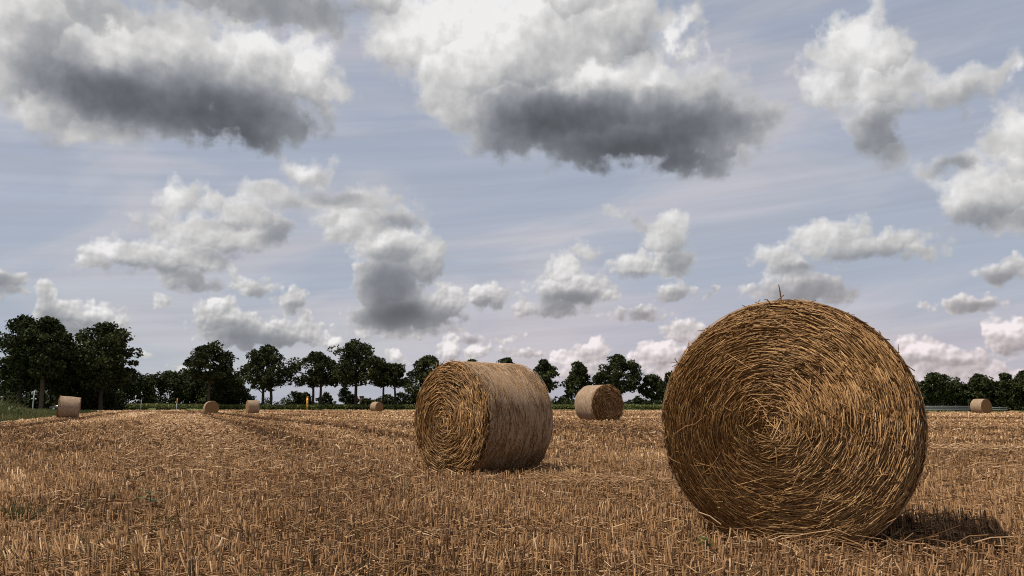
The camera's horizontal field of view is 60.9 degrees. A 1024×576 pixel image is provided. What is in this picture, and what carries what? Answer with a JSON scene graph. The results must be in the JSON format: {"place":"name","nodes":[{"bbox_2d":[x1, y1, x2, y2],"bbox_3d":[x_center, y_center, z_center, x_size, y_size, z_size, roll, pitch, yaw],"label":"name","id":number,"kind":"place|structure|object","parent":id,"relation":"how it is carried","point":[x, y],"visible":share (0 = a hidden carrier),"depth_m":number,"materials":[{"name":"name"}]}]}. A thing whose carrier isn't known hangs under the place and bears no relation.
{"place":"outdoors","nodes":[
{"label":"outdoors","id":0,"kind":"place"},
{"bbox_2d":[0,0,1023,404],"label":"sky","id":1,"kind":"structure","parent":0,"point":[563,183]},
{"bbox_2d":[0,409,1023,575],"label":"stubble field","id":2,"kind":"structure","parent":0,"point":[372,573],"depth_m":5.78,"materials":[{"name":"brown plant"}]},
{"bbox_2d":[0,499,51,521],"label":"grass tuft","id":3,"kind":"object","parent":2,"relation":"on","point":[17,510],"visible":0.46,"depth_m":6.16,"materials":[{"name":"plant"}]},
{"bbox_2d":[56,395,80,417],"bbox_3d":[-29.516,7.980,57.976,1.378,1.580,1.606,9,-11,-23],"label":"straw bale","id":4,"kind":"object","parent":2,"relation":"on","point":[68,406],"visible":0.96,"depth_m":57.39},
{"bbox_2d":[135,489,158,501],"bbox_3d":[-2.806,1.653,6.694,0.161,0.213,0.138,0,-8,0],"label":"weed","id":5,"kind":"object","parent":2,"relation":"on","point":[151,500],"visible":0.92,"depth_m":6.70,"materials":[{"name":"green plant"}]},
{"bbox_2d":[143,512,180,536],"bbox_3d":[-2.276,1.567,5.769,0.302,0.175,0.367,-5,-9,33],"label":"grass tuft","id":6,"kind":"object","parent":2,"relation":"on","point":[155,529],"visible":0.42,"depth_m":5.73,"materials":[{"name":"plant"}]},
{"bbox_2d":[203,401,218,412],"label":"straw bale","id":7,"kind":"object","parent":2,"relation":"on","point":[210,406],"visible":0.88,"depth_m":96.58},
{"bbox_2d":[246,400,259,413],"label":"straw bale","id":8,"kind":"object","parent":2,"relation":"on","point":[252,406],"visible":0.86,"depth_m":92.58},
{"bbox_2d":[370,402,382,411],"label":"straw bale","id":9,"kind":"object","parent":2,"relation":"on","point":[376,406],"visible":0.82,"depth_m":126.37},
{"bbox_2d":[403,479,420,493],"bbox_3d":[-0.974,1.938,8.507,0.188,0.188,0.330,0,-8,0],"label":"grass tuft","id":10,"kind":"object","parent":2,"relation":"on","point":[409,487],"visible":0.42,"depth_m":8.50,"materials":[{"name":"plant"}]},
{"bbox_2d":[412,359,554,477],"bbox_3d":[-0.389,1.658,11.055,1.223,1.487,1.509,7,-10,-42],"label":"straw bale","id":11,"kind":"object","parent":2,"relation":"on","point":[475,416],"visible":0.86,"depth_m":10.61},
{"bbox_2d":[0,416,1023,575],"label":"loose straw","id":12,"kind":"object","parent":2,"relation":"on","point":[189,421],"visible":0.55,"depth_m":7.31,"materials":[{"name":"beige plant"}]},
{"bbox_2d":[574,384,623,421],"bbox_3d":[3.420,4.563,34.267,1.642,1.566,1.301,5,-9,-31],"label":"straw bale","id":13,"kind":"object","parent":2,"relation":"on","point":[600,402],"visible":0.94,"depth_m":33.81},
{"bbox_2d":[695,536,712,557],"bbox_3d":[1.085,1.459,4.904,0.108,0.118,0.081,-4,-9,25],"label":"weed","id":14,"kind":"object","parent":2,"relation":"on","point":[706,538],"visible":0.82,"depth_m":4.91,"materials":[{"name":"green plant"}]},
{"bbox_2d":[657,284,933,550],"bbox_3d":[1.904,0.854,5.810,1.625,1.643,1.313,-4,-8,24],"label":"straw bale","id":15,"kind":"object","parent":2,"relation":"on","point":[810,414],"visible":0.98,"depth_m":5.23},
{"bbox_2d":[970,399,991,413],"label":"straw bale","id":16,"kind":"object","parent":2,"relation":"on","point":[980,405],"visible":0.83,"depth_m":84.75},
{"bbox_2d":[92,407,1023,411],"bbox_3d":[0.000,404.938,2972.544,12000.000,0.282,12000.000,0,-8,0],"label":"ground","id":17,"kind":"structure","parent":0,"point":[552,409],"depth_m":268.15,"materials":[{"name":"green plant"}]},
{"bbox_2d":[0,314,64,406],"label":"tree","id":18,"kind":"object","parent":17,"relation":"on","point":[16,377],"visible":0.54,"depth_m":157.83,"materials":[{"name":"green plant"}]},
{"bbox_2d":[5,315,75,409],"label":"tree","id":19,"kind":"object","parent":17,"relation":"on","point":[43,330],"visible":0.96,"depth_m":155.85,"materials":[{"name":"green plant"}]},
{"bbox_2d":[0,395,101,421],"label":"verge growth","id":20,"kind":"object","parent":17,"relation":"on","point":[8,411],"visible":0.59,"depth_m":56.69,"materials":[{"name":"green plant"}]},
{"bbox_2d":[0,355,119,409],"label":"woodland","id":21,"kind":"object","parent":17,"relation":"on","point":[2,386],"visible":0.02,"depth_m":179.20,"materials":[{"name":"green plant"}]},
{"bbox_2d":[0,388,127,409],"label":"undergrowth","id":22,"kind":"object","parent":17,"relation":"on","point":[114,400],"visible":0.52,"depth_m":171.70,"materials":[{"name":"green plant"}]},
{"bbox_2d":[44,336,84,409],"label":"tree","id":23,"kind":"object","parent":17,"relation":"on","point":[57,388],"visible":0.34,"depth_m":163.13,"materials":[{"name":"green plant"}]},
{"bbox_2d":[50,348,111,409],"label":"tree","id":24,"kind":"object","parent":17,"relation":"on","point":[93,394],"visible":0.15,"depth_m":169.00,"materials":[{"name":"green plant"}]},
{"bbox_2d":[55,321,143,409],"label":"tree","id":25,"kind":"object","parent":17,"relation":"on","point":[113,340],"visible":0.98,"depth_m":161.99,"materials":[{"name":"green plant"}]},
{"bbox_2d":[103,367,245,409],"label":"woodland","id":26,"kind":"object","parent":17,"relation":"on","point":[183,388],"visible":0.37,"depth_m":206.60,"materials":[{"name":"green plant"}]},
{"bbox_2d":[182,340,238,401],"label":"tree","id":27,"kind":"object","parent":17,"relation":"on","point":[201,357],"visible":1,"depth_m":190.80,"materials":[{"name":"green plant"}]},
{"bbox_2d":[195,375,250,409],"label":"tree","id":28,"kind":"object","parent":17,"relation":"on","point":[234,388],"visible":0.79,"depth_m":195.88,"materials":[{"name":"green plant"}]},
{"bbox_2d":[241,394,256,401],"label":"bush","id":29,"kind":"object","parent":17,"relation":"on","point":[251,398],"visible":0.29,"depth_m":202.48,"materials":[{"name":"green plant"}]},
{"bbox_2d":[236,344,300,409],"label":"tree","id":30,"kind":"object","parent":17,"relation":"on","point":[268,358],"visible":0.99,"depth_m":192.47,"materials":[{"name":"green plant"}]},
{"bbox_2d":[282,391,310,404],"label":"bush","id":31,"kind":"object","parent":17,"relation":"on","point":[295,395],"visible":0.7,"depth_m":202.01,"materials":[{"name":"green plant"}]},
{"bbox_2d":[296,391,311,409],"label":"bush","id":32,"kind":"object","parent":17,"relation":"on","point":[306,393],"visible":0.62,"depth_m":203.84,"materials":[{"name":"green plant"}]},
{"bbox_2d":[290,351,339,409],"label":"tree","id":33,"kind":"object","parent":17,"relation":"on","point":[318,375],"visible":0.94,"depth_m":192.15,"materials":[{"name":"green plant"}]},
{"bbox_2d":[315,392,335,404],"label":"bush","id":34,"kind":"object","parent":17,"relation":"on","point":[325,396],"visible":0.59,"depth_m":202.79,"materials":[{"name":"green plant"}]},
{"bbox_2d":[259,397,414,409],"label":"scrub","id":35,"kind":"object","parent":17,"relation":"on","point":[280,402],"visible":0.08,"depth_m":210.14,"materials":[{"name":"green plant"}]},
{"bbox_2d":[337,386,352,404],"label":"bush","id":36,"kind":"object","parent":17,"relation":"on","point":[345,393],"visible":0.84,"depth_m":203.46,"materials":[{"name":"green plant"}]},
{"bbox_2d":[347,394,359,404],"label":"bush","id":37,"kind":"object","parent":17,"relation":"on","point":[352,400],"visible":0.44,"depth_m":203.68,"materials":[{"name":"green plant"}]},
{"bbox_2d":[324,338,385,409],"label":"tree","id":38,"kind":"object","parent":17,"relation":"on","point":[353,361],"visible":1,"depth_m":191.01,"materials":[{"name":"green plant"}]},
{"bbox_2d":[360,398,375,404],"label":"bush","id":39,"kind":"object","parent":17,"relation":"on","point":[367,401],"visible":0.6,"depth_m":203.49,"materials":[{"name":"green plant"}]},
{"bbox_2d":[97,403,663,409],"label":"crop strip","id":40,"kind":"object","parent":17,"relation":"on","point":[314,406],"visible":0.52,"depth_m":188.95,"materials":[{"name":"green plant"}]},
{"bbox_2d":[371,361,397,409],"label":"tree","id":41,"kind":"object","parent":17,"relation":"on","point":[379,382],"visible":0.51,"depth_m":193.93,"materials":[{"name":"green plant"}]},
{"bbox_2d":[375,394,396,404],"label":"bush","id":42,"kind":"object","parent":17,"relation":"on","point":[387,400],"visible":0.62,"depth_m":203.30,"materials":[{"name":"green plant"}]},
{"bbox_2d":[376,363,405,409],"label":"tree","id":43,"kind":"object","parent":17,"relation":"on","point":[393,370],"visible":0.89,"depth_m":192.94,"materials":[{"name":"green plant"}]},
{"bbox_2d":[390,392,409,404],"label":"bush","id":44,"kind":"object","parent":17,"relation":"on","point":[402,396],"visible":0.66,"depth_m":203.74,"materials":[{"name":"green plant"}]},
{"bbox_2d":[398,355,441,402],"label":"tree","id":45,"kind":"object","parent":17,"relation":"on","point":[423,365],"visible":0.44,"depth_m":191.47,"materials":[{"name":"green plant"}]},
{"bbox_2d":[496,357,514,363],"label":"tree","id":46,"kind":"object","parent":17,"relation":"on","point":[506,360],"visible":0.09,"depth_m":198.61,"materials":[{"name":"green plant"}]},
{"bbox_2d":[533,359,560,392],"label":"tree","id":47,"kind":"object","parent":17,"relation":"on","point":[545,371],"visible":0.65,"depth_m":193.31,"materials":[{"name":"green plant"}]},
{"bbox_2d":[560,360,593,397],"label":"tree","id":48,"kind":"object","parent":17,"relation":"on","point":[578,377],"visible":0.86,"depth_m":193.88,"materials":[{"name":"green plant"}]},
{"bbox_2d":[592,354,642,393],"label":"tree","id":49,"kind":"object","parent":17,"relation":"on","point":[611,374],"visible":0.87,"depth_m":193.04,"materials":[{"name":"green plant"}]},
{"bbox_2d":[637,374,661,409],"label":"tree","id":50,"kind":"object","parent":17,"relation":"on","point":[651,380],"visible":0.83,"depth_m":193.49,"materials":[{"name":"green plant"}]},
{"bbox_2d":[656,370,672,399],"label":"tree","id":51,"kind":"object","parent":17,"relation":"on","point":[662,386],"visible":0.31,"depth_m":188.45,"materials":[{"name":"green plant"}]},
{"bbox_2d":[551,380,919,409],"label":"distant woodland","id":52,"kind":"object","parent":17,"relation":"on","point":[637,399],"visible":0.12,"depth_m":226.39,"materials":[{"name":"green plant"}]},
{"bbox_2d":[919,371,956,411],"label":"tree","id":53,"kind":"object","parent":17,"relation":"on","point":[940,384],"visible":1,"depth_m":148.04,"materials":[{"name":"green plant"}]},
{"bbox_2d":[925,405,969,411],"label":"rail fence","id":54,"kind":"object","parent":17,"relation":"on","point":[941,408],"visible":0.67,"depth_m":129.95,"materials":[{"name":"grey"}]},
{"bbox_2d":[944,380,964,411],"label":"tree","id":55,"kind":"object","parent":17,"relation":"on","point":[956,385],"visible":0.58,"depth_m":153.12,"materials":[{"name":"green plant"}]},
{"bbox_2d":[918,375,1023,410],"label":"woodland","id":56,"kind":"object","parent":17,"relation":"on","point":[1018,407],"visible":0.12,"depth_m":158.15,"materials":[{"name":"green plant"}]},
{"bbox_2d":[958,373,998,405],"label":"tree","id":57,"kind":"object","parent":17,"relation":"on","point":[978,385],"visible":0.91,"depth_m":149.73,"materials":[{"name":"green plant"}]},
{"bbox_2d":[992,406,1007,411],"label":"rail fence","id":58,"kind":"object","parent":17,"relation":"on","point":[999,407],"visible":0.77,"depth_m":125.80,"materials":[{"name":"grey"}]},
{"bbox_2d":[988,372,1023,410],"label":"tree","id":59,"kind":"object","parent":17,"relation":"on","point":[1002,394],"visible":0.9,"depth_m":148.11,"materials":[{"name":"green plant"}]},
{"bbox_2d":[1010,370,1023,406],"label":"tree","id":60,"kind":"object","parent":17,"relation":"on","point":[1019,383],"visible":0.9,"depth_m":146.86,"materials":[{"name":"green plant"}]}
]}

